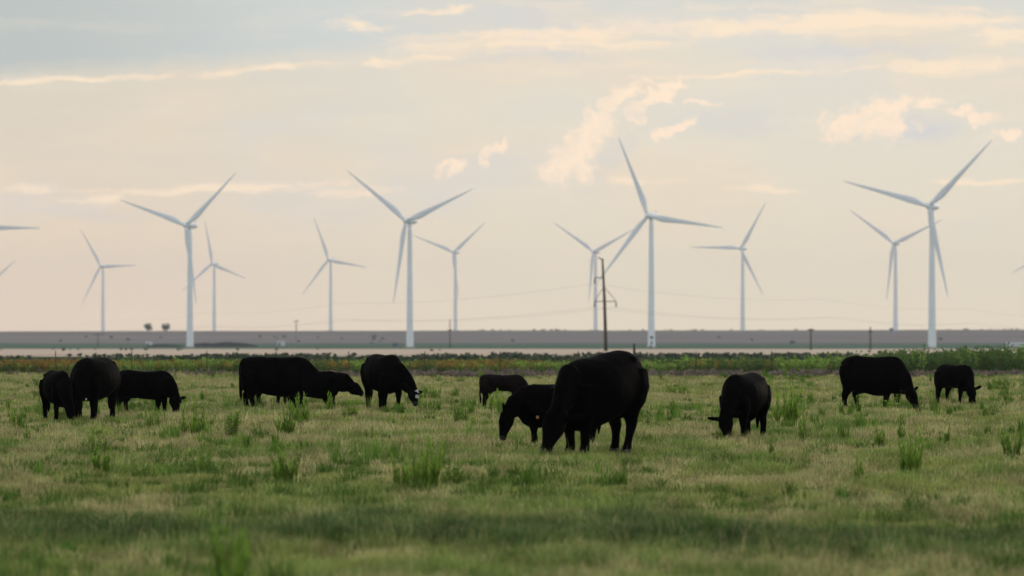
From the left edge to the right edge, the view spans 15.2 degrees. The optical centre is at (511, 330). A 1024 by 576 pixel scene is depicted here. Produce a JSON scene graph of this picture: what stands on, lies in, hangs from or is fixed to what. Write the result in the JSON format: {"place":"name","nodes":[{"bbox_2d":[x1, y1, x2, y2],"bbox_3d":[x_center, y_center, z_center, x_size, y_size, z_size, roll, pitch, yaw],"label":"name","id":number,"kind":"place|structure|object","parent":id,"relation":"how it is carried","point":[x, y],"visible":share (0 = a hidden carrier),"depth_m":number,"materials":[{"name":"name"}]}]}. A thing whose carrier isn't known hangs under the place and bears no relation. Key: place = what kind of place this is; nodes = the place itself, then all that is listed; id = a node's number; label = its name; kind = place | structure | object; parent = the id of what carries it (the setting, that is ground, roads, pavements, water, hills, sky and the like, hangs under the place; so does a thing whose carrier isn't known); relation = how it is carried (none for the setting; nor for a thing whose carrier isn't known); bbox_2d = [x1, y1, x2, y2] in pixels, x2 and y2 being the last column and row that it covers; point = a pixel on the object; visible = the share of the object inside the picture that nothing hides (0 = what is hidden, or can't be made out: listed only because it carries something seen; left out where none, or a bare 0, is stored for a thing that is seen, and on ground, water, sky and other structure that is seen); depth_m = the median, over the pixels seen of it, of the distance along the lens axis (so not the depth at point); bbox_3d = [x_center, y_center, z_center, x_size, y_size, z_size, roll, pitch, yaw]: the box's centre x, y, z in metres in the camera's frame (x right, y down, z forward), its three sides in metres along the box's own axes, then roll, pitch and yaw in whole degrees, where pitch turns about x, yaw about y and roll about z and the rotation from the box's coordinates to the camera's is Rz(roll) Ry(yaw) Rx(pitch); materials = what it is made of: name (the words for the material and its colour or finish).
{"place":"outdoors","nodes":[
{"label":"outdoors","id":0,"kind":"place"},
{"bbox_2d":[0,330,1023,575],"bbox_3d":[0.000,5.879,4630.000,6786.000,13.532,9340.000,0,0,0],"label":"ground","id":1,"kind":"structure","parent":0,"point":[478,342],"depth_m":2799.58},
{"bbox_2d":[7,401,15,422],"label":"weed clump","id":2,"kind":"object","parent":1,"relation":"on","point":[13,419],"visible":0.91,"depth_m":73.96,"materials":[{"name":"green plant"}]},
{"bbox_2d":[0,226,37,229],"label":"wind turbine","id":3,"kind":"object","parent":1,"relation":"on","point":[8,227],"visible":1,"depth_m":2446.49,"materials":[{"name":"paint"}]},
{"bbox_2d":[23,426,29,440],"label":"weed clump","id":4,"kind":"object","parent":1,"relation":"on","point":[26,435],"visible":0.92,"depth_m":63.79,"materials":[{"name":"green plant"}]},
{"bbox_2d":[39,370,80,420],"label":"calf","id":5,"kind":"object","parent":1,"relation":"on","point":[55,388],"visible":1,"depth_m":77.20},
{"bbox_2d":[69,357,120,418],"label":"cow","id":6,"kind":"object","parent":1,"relation":"on","point":[94,381],"visible":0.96,"depth_m":77.57},
{"bbox_2d":[89,432,111,472],"bbox_3d":[-5.209,1.567,48.678,0.294,0.554,0.177,0,0,21],"label":"weed clump","id":7,"kind":"object","parent":1,"relation":"on","point":[96,463],"visible":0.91,"depth_m":48.66,"materials":[{"name":"green plant"}]},
{"bbox_2d":[80,229,134,330],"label":"wind turbine","id":8,"kind":"object","parent":1,"relation":"on","point":[102,298],"visible":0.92,"depth_m":4568.59,"materials":[{"name":"paint"}]},
{"bbox_2d":[116,416,129,425],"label":"weed clump","id":9,"kind":"object","parent":1,"relation":"on","point":[117,420],"visible":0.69,"depth_m":72.94,"materials":[{"name":"green plant"}]},
{"bbox_2d":[119,518,142,530],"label":"weed clump","id":10,"kind":"object","parent":1,"relation":"on","point":[132,523],"visible":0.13,"depth_m":34.45,"materials":[{"name":"green plant"}]},
{"bbox_2d":[144,323,151,330],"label":"tree","id":11,"kind":"object","parent":1,"relation":"on","point":[147,327],"visible":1,"depth_m":3797.80,"materials":[{"name":"green plant"}]},
{"bbox_2d":[116,370,185,412],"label":"calf","id":12,"kind":"object","parent":1,"relation":"on","point":[159,387],"visible":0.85,"depth_m":83.87},
{"bbox_2d":[145,410,160,428],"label":"weed clump","id":13,"kind":"object","parent":1,"relation":"on","point":[149,422],"visible":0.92,"depth_m":71.15,"materials":[{"name":"green plant"}]},
{"bbox_2d":[145,344,183,346],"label":"tree belt","id":14,"kind":"object","parent":1,"relation":"on","point":[164,345],"visible":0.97,"depth_m":2565.32,"materials":[{"name":"green plant"}]},
{"bbox_2d":[161,323,170,331],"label":"tree","id":15,"kind":"object","parent":1,"relation":"on","point":[165,327],"visible":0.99,"depth_m":3799.47,"materials":[{"name":"green plant"}]},
{"bbox_2d":[121,173,235,346],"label":"wind turbine","id":16,"kind":"object","parent":1,"relation":"on","point":[189,225],"visible":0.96,"depth_m":2523.17,"materials":[{"name":"paint"}]},
{"bbox_2d":[180,397,217,434],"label":"weed clump","id":17,"kind":"object","parent":1,"relation":"on","point":[195,426],"visible":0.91,"depth_m":66.84,"materials":[{"name":"green plant"}]},
{"bbox_2d":[183,223,245,330],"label":"wind turbine","id":18,"kind":"object","parent":1,"relation":"on","point":[215,264],"visible":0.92,"depth_m":4535.58,"materials":[{"name":"paint"}]},
{"bbox_2d":[204,521,238,537],"bbox_3d":[-2.542,1.732,33.018,0.316,0.236,0.308,0,0,42],"label":"weed clump","id":19,"kind":"object","parent":1,"relation":"on","point":[208,533],"visible":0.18,"depth_m":33.03,"materials":[{"name":"green plant"}]},
{"bbox_2d":[193,342,257,346],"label":"tree belt","id":20,"kind":"object","parent":1,"relation":"on","point":[228,344],"visible":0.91,"depth_m":2565.82,"materials":[{"name":"green plant"}]},
{"bbox_2d":[213,410,241,436],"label":"weed clump","id":21,"kind":"object","parent":1,"relation":"on","point":[235,422],"visible":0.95,"depth_m":65.27,"materials":[{"name":"green plant"}]},
{"bbox_2d":[205,519,255,575],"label":"weed clump","id":22,"kind":"object","parent":1,"relation":"on","point":[242,560],"visible":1,"depth_m":22.46,"materials":[{"name":"green plant"}]},
{"bbox_2d":[250,421,270,436],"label":"weed clump","id":23,"kind":"object","parent":1,"relation":"on","point":[254,432],"visible":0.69,"depth_m":64.89,"materials":[{"name":"green plant"}]},
{"bbox_2d":[254,392,286,404],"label":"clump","id":24,"kind":"object","parent":1,"relation":"on","point":[258,395],"visible":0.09,"depth_m":90.96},
{"bbox_2d":[269,440,284,451],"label":"weed clump","id":25,"kind":"object","parent":1,"relation":"on","point":[278,446],"visible":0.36,"depth_m":56.62,"materials":[{"name":"green plant"}]},
{"bbox_2d":[277,341,284,345],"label":"shed","id":26,"kind":"structure","parent":1,"relation":"on","point":[280,343],"depth_m":2637.50,"materials":[{"name":"white metal"}]},
{"bbox_2d":[239,356,325,407],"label":"cow","id":27,"kind":"object","parent":1,"relation":"on","point":[280,376],"visible":0.91,"depth_m":88.53},
{"bbox_2d":[273,398,296,434],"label":"weed clump","id":28,"kind":"object","parent":1,"relation":"on","point":[285,426],"visible":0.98,"depth_m":66.42,"materials":[{"name":"green plant"}]},
{"bbox_2d":[269,440,305,481],"bbox_3d":[-2.685,1.549,45.119,0.378,0.570,0.446,0,0,34],"label":"weed clump","id":29,"kind":"object","parent":1,"relation":"on","point":[285,472],"visible":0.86,"depth_m":45.09,"materials":[{"name":"green plant"}]},
{"bbox_2d":[290,391,310,421],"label":"weed clump","id":30,"kind":"object","parent":1,"relation":"on","point":[305,411],"visible":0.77,"depth_m":74.92,"materials":[{"name":"green plant"}]},
{"bbox_2d":[287,371,363,406],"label":"calf","id":31,"kind":"object","parent":1,"relation":"on","point":[334,383],"visible":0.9,"depth_m":88.61},
{"bbox_2d":[326,391,334,409],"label":"weed clump","id":32,"kind":"object","parent":1,"relation":"on","point":[329,405],"visible":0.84,"depth_m":84.73,"materials":[{"name":"green plant"}]},
{"bbox_2d":[303,217,364,330],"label":"wind turbine","id":33,"kind":"object","parent":1,"relation":"on","point":[331,260],"visible":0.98,"depth_m":4348.17,"materials":[{"name":"paint"}]},
{"bbox_2d":[340,396,360,416],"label":"weed clump","id":34,"kind":"object","parent":1,"relation":"on","point":[354,410],"visible":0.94,"depth_m":79.25,"materials":[{"name":"green plant"}]},
{"bbox_2d":[352,439,356,468],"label":"weed clump","id":35,"kind":"object","parent":1,"relation":"on","point":[355,453],"visible":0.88,"depth_m":48.27,"materials":[{"name":"green plant"}]},
{"bbox_2d":[360,354,422,409],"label":"cow","id":36,"kind":"object","parent":1,"relation":"on","point":[383,376],"visible":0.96,"depth_m":87.54},
{"bbox_2d":[387,411,406,426],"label":"weed clump","id":37,"kind":"object","parent":1,"relation":"on","point":[393,422],"visible":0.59,"depth_m":71.20,"materials":[{"name":"green plant"}]},
{"bbox_2d":[391,452,411,486],"bbox_3d":[-1.252,1.620,44.066,0.266,0.452,0.326,0,0,0],"label":"weed clump","id":38,"kind":"object","parent":1,"relation":"on","point":[398,476],"visible":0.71,"depth_m":43.98,"materials":[{"name":"green plant"}]},
{"bbox_2d":[348,171,471,346],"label":"wind turbine","id":39,"kind":"object","parent":1,"relation":"on","point":[410,221],"visible":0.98,"depth_m":2417.01,"materials":[{"name":"paint"}]},
{"bbox_2d":[0,357,832,373],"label":"flowering weeds","id":40,"kind":"object","parent":1,"relation":"on","point":[66,363],"visible":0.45,"depth_m":159.63,"materials":[{"name":"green plant"}]},
{"bbox_2d":[401,432,445,490],"bbox_3d":[-0.988,1.482,43.373,0.467,0.723,0.479,0,0,37],"label":"weed clump","id":41,"kind":"object","parent":1,"relation":"on","point":[434,467],"visible":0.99,"depth_m":43.30,"materials":[{"name":"green plant"}]},
{"bbox_2d":[419,380,441,398],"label":"weed clump","id":42,"kind":"object","parent":1,"relation":"on","point":[434,392],"visible":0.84,"depth_m":102.66,"materials":[{"name":"green plant"}]},
{"bbox_2d":[413,223,483,330],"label":"wind turbine","id":43,"kind":"object","parent":1,"relation":"on","point":[456,251],"visible":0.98,"depth_m":4203.14,"materials":[{"name":"paint"}]},
{"bbox_2d":[448,319,451,348],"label":"utility pole","id":44,"kind":"object","parent":1,"relation":"on","point":[449,330],"visible":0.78,"depth_m":1499.92,"materials":[{"name":"brown wood"}]},
{"bbox_2d":[439,460,463,484],"bbox_3d":[-0.704,1.677,44.769,0.341,0.336,0.297,0,0,26],"label":"weed clump","id":45,"kind":"object","parent":1,"relation":"on","point":[456,479],"visible":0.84,"depth_m":44.75,"materials":[{"name":"green plant"}]},
{"bbox_2d":[453,402,468,421],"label":"weed clump","id":46,"kind":"object","parent":1,"relation":"on","point":[456,417],"visible":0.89,"depth_m":75.95,"materials":[{"name":"green plant"}]},
{"bbox_2d":[0,351,926,361],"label":"background brush","id":47,"kind":"object","parent":1,"relation":"on","point":[495,355],"visible":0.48,"depth_m":242.84,"materials":[{"name":"green plant"}]},
{"bbox_2d":[469,416,488,426],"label":"weed clump","id":48,"kind":"object","parent":1,"relation":"on","point":[476,420],"visible":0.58,"depth_m":72.93,"materials":[{"name":"green plant"}]},
{"bbox_2d":[487,390,501,411],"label":"weed clump","id":49,"kind":"object","parent":1,"relation":"on","point":[490,404],"visible":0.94,"depth_m":84.08,"materials":[{"name":"green plant"}]},
{"bbox_2d":[479,374,527,406],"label":"calf","id":50,"kind":"object","parent":1,"relation":"on","point":[490,384],"visible":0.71,"depth_m":87.97},
{"bbox_2d":[0,366,1023,575],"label":"grass","id":51,"kind":"structure","parent":1,"relation":"on","point":[557,534],"depth_m":40.87,"materials":[{"name":"green plant"}]},
{"bbox_2d":[0,342,1023,373],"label":"weeds","id":52,"kind":"object","parent":1,"relation":"on","point":[757,363],"visible":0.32,"depth_m":160.69,"materials":[{"name":"green plant"}]},
{"bbox_2d":[6,367,1023,377],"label":"dry brush","id":53,"kind":"object","parent":1,"relation":"on","point":[530,373],"visible":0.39,"depth_m":152.00,"materials":[{"name":"brown plant"}]},
{"bbox_2d":[499,384,600,442],"bbox_3d":[0.610,1.339,61.297,1.706,1.050,0.619,0,0,-17],"label":"heifer","id":54,"kind":"object","parent":1,"relation":"on","point":[520,402],"visible":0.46,"depth_m":61.03,"materials":[{"name":"black"}]},
{"bbox_2d":[531,350,649,455],"bbox_3d":[1.102,1.072,56.382,0.946,1.552,2.510,0,0,31],"label":"cow","id":55,"kind":"object","parent":1,"relation":"on","point":[596,391],"visible":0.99,"depth_m":56.17},
{"bbox_2d":[556,224,631,329],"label":"wind turbine","id":56,"kind":"object","parent":1,"relation":"on","point":[594,261],"visible":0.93,"depth_m":3892.07,"materials":[{"name":"paint"}]},
{"bbox_2d":[594,257,616,350],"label":"power pole","id":57,"kind":"object","parent":1,"relation":"on","point":[604,301],"visible":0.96,"depth_m":699.76,"materials":[{"name":"brown wood"}]},
{"bbox_2d":[16,284,1019,327],"bbox_3d":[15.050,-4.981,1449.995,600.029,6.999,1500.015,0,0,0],"label":"power line","id":58,"kind":"object","parent":57,"relation":"hanging from","point":[538,291],"visible":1,"depth_m":927.85,"materials":[{"name":"grey metal"}]},
{"bbox_2d":[52,307,1012,334],"bbox_3d":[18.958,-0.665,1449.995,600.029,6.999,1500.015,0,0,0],"label":"power line","id":59,"kind":"object","parent":57,"relation":"hanging from","point":[548,314],"visible":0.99,"depth_m":902.45,"materials":[{"name":"grey metal"}]},
{"bbox_2d":[60,307,1013,333],"bbox_3d":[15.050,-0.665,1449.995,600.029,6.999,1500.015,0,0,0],"label":"power line","id":60,"kind":"object","parent":57,"relation":"hanging from","point":[529,314],"visible":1,"depth_m":922.17,"materials":[{"name":"grey metal"}]},
{"bbox_2d":[598,137,722,346],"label":"wind turbine","id":61,"kind":"object","parent":1,"relation":"on","point":[651,217],"visible":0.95,"depth_m":2371.73,"materials":[{"name":"paint"}]},
{"bbox_2d":[663,379,687,393],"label":"weed clump","id":62,"kind":"object","parent":1,"relation":"on","point":[679,389],"visible":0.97,"depth_m":109.98,"materials":[{"name":"green plant"}]},
{"bbox_2d":[699,511,733,538],"bbox_3d":[1.764,1.708,33.210,0.321,0.285,0.312,0,0,0],"label":"weed clump","id":63,"kind":"object","parent":1,"relation":"on","point":[710,523],"visible":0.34,"depth_m":33.19,"materials":[{"name":"green plant"}]},
{"bbox_2d":[709,426,743,439],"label":"weed clump","id":64,"kind":"object","parent":1,"relation":"on","point":[718,433],"visible":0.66,"depth_m":63.00,"materials":[{"name":"green plant"}]},
{"bbox_2d":[691,202,765,330],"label":"wind turbine","id":65,"kind":"object","parent":1,"relation":"on","point":[742,248],"visible":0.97,"depth_m":3709.08,"materials":[{"name":"paint"}]},
{"bbox_2d":[707,373,771,438],"bbox_3d":[3.767,1.285,63.644,0.673,1.155,1.793,0,0,24],"label":"cow","id":66,"kind":"object","parent":1,"relation":"on","point":[745,399],"visible":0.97,"depth_m":63.34},
{"bbox_2d":[735,485,750,499],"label":"weed clump","id":67,"kind":"object","parent":1,"relation":"on","point":[737,495],"visible":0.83,"depth_m":42.04,"materials":[{"name":"green plant"}]},
{"bbox_2d":[770,383,807,421],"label":"weed clump","id":68,"kind":"object","parent":1,"relation":"on","point":[790,411],"visible":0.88,"depth_m":73.85,"materials":[{"name":"green plant"}]},
{"bbox_2d":[799,414,806,442],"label":"weed clump","id":69,"kind":"object","parent":1,"relation":"on","point":[802,432],"visible":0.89,"depth_m":61.32,"materials":[{"name":"green plant"}]},
{"bbox_2d":[799,450,811,466],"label":"weed clump","id":70,"kind":"object","parent":1,"relation":"on","point":[808,460],"visible":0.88,"depth_m":51.62,"materials":[{"name":"green plant"}]},
{"bbox_2d":[802,487,808,501],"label":"weed clump","id":71,"kind":"object","parent":1,"relation":"on","point":[804,494],"visible":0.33,"depth_m":40.52,"materials":[{"name":"green plant"}]},
{"bbox_2d":[807,328,813,349],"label":"utility pole","id":72,"kind":"object","parent":1,"relation":"on","point":[810,329],"visible":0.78,"depth_m":899.86,"materials":[{"name":"brown wood"}]},
{"bbox_2d":[815,516,837,533],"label":"weed clump","id":73,"kind":"object","parent":1,"relation":"on","point":[827,526],"visible":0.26,"depth_m":33.72,"materials":[{"name":"green plant"}]},
{"bbox_2d":[849,395,861,407],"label":"weed clump","id":74,"kind":"object","parent":1,"relation":"on","point":[857,399],"visible":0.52,"depth_m":88.83,"materials":[{"name":"green plant"}]},
{"bbox_2d":[854,450,864,476],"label":"weed clump","id":75,"kind":"object","parent":1,"relation":"on","point":[859,469],"visible":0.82,"depth_m":46.83,"materials":[{"name":"green plant"}]},
{"bbox_2d":[839,355,918,408],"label":"cow","id":76,"kind":"object","parent":1,"relation":"on","point":[885,377],"visible":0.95,"depth_m":89.18},
{"bbox_2d":[873,421,885,446],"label":"weed clump","id":77,"kind":"object","parent":1,"relation":"on","point":[879,440],"visible":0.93,"depth_m":60.33,"materials":[{"name":"green plant"}]},
{"bbox_2d":[882,394,899,408],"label":"weed clump","id":78,"kind":"object","parent":1,"relation":"on","point":[894,405],"visible":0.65,"depth_m":88.18,"materials":[{"name":"green plant"}]},
{"bbox_2d":[850,210,942,330],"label":"wind turbine","id":79,"kind":"object","parent":1,"relation":"on","point":[893,251],"visible":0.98,"depth_m":3503.22,"materials":[{"name":"paint"}]},
{"bbox_2d":[897,419,905,438],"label":"weed clump","id":80,"kind":"object","parent":1,"relation":"on","point":[899,432],"visible":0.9,"depth_m":63.81,"materials":[{"name":"green plant"}]},
{"bbox_2d":[794,344,1023,372],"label":"tall weeds","id":81,"kind":"object","parent":1,"relation":"on","point":[977,357],"visible":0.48,"depth_m":159.83,"materials":[{"name":"green plant"}]},
{"bbox_2d":[897,427,923,471],"bbox_3d":[5.025,1.524,48.060,0.376,0.659,0.432,0,0,-31],"label":"weed clump","id":82,"kind":"object","parent":1,"relation":"on","point":[910,460],"visible":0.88,"depth_m":47.99,"materials":[{"name":"green plant"}]},
{"bbox_2d":[844,140,991,347],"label":"wind turbine","id":83,"kind":"object","parent":1,"relation":"on","point":[932,205],"visible":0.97,"depth_m":2146.00,"materials":[{"name":"paint"}]},
{"bbox_2d":[939,422,950,443],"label":"weed clump","id":84,"kind":"object","parent":1,"relation":"on","point":[946,436],"visible":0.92,"depth_m":62.34,"materials":[{"name":"green plant"}]},
{"bbox_2d":[934,364,981,403],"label":"calf","id":85,"kind":"object","parent":1,"relation":"on","point":[949,377],"visible":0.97,"depth_m":95.39},
{"bbox_2d":[992,516,1014,536],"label":"weed clump","id":86,"kind":"object","parent":1,"relation":"on","point":[1000,526],"visible":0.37,"depth_m":33.24,"materials":[{"name":"green plant"}]},
{"bbox_2d":[1000,425,1023,457],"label":"weed clump","id":87,"kind":"object","parent":1,"relation":"on","point":[1008,447],"visible":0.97,"depth_m":55.49,"materials":[{"name":"green plant"}]},
{"bbox_2d":[1006,342,1023,346],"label":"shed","id":88,"kind":"structure","parent":1,"relation":"on","point":[1014,344],"depth_m":2558.12,"materials":[{"name":"white metal"}]},
{"bbox_2d":[0,0,1023,330],"label":"sky","id":89,"kind":"structure","parent":0,"point":[718,110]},
{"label":"fence post","id":90,"kind":"object","parent":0,"visible":0},
{"bbox_2d":[0,355,1023,367],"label":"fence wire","id":91,"kind":"object","parent":90,"relation":"attached to","point":[517,367],"visible":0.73,"depth_m":156.97,"materials":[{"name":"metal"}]}
]}

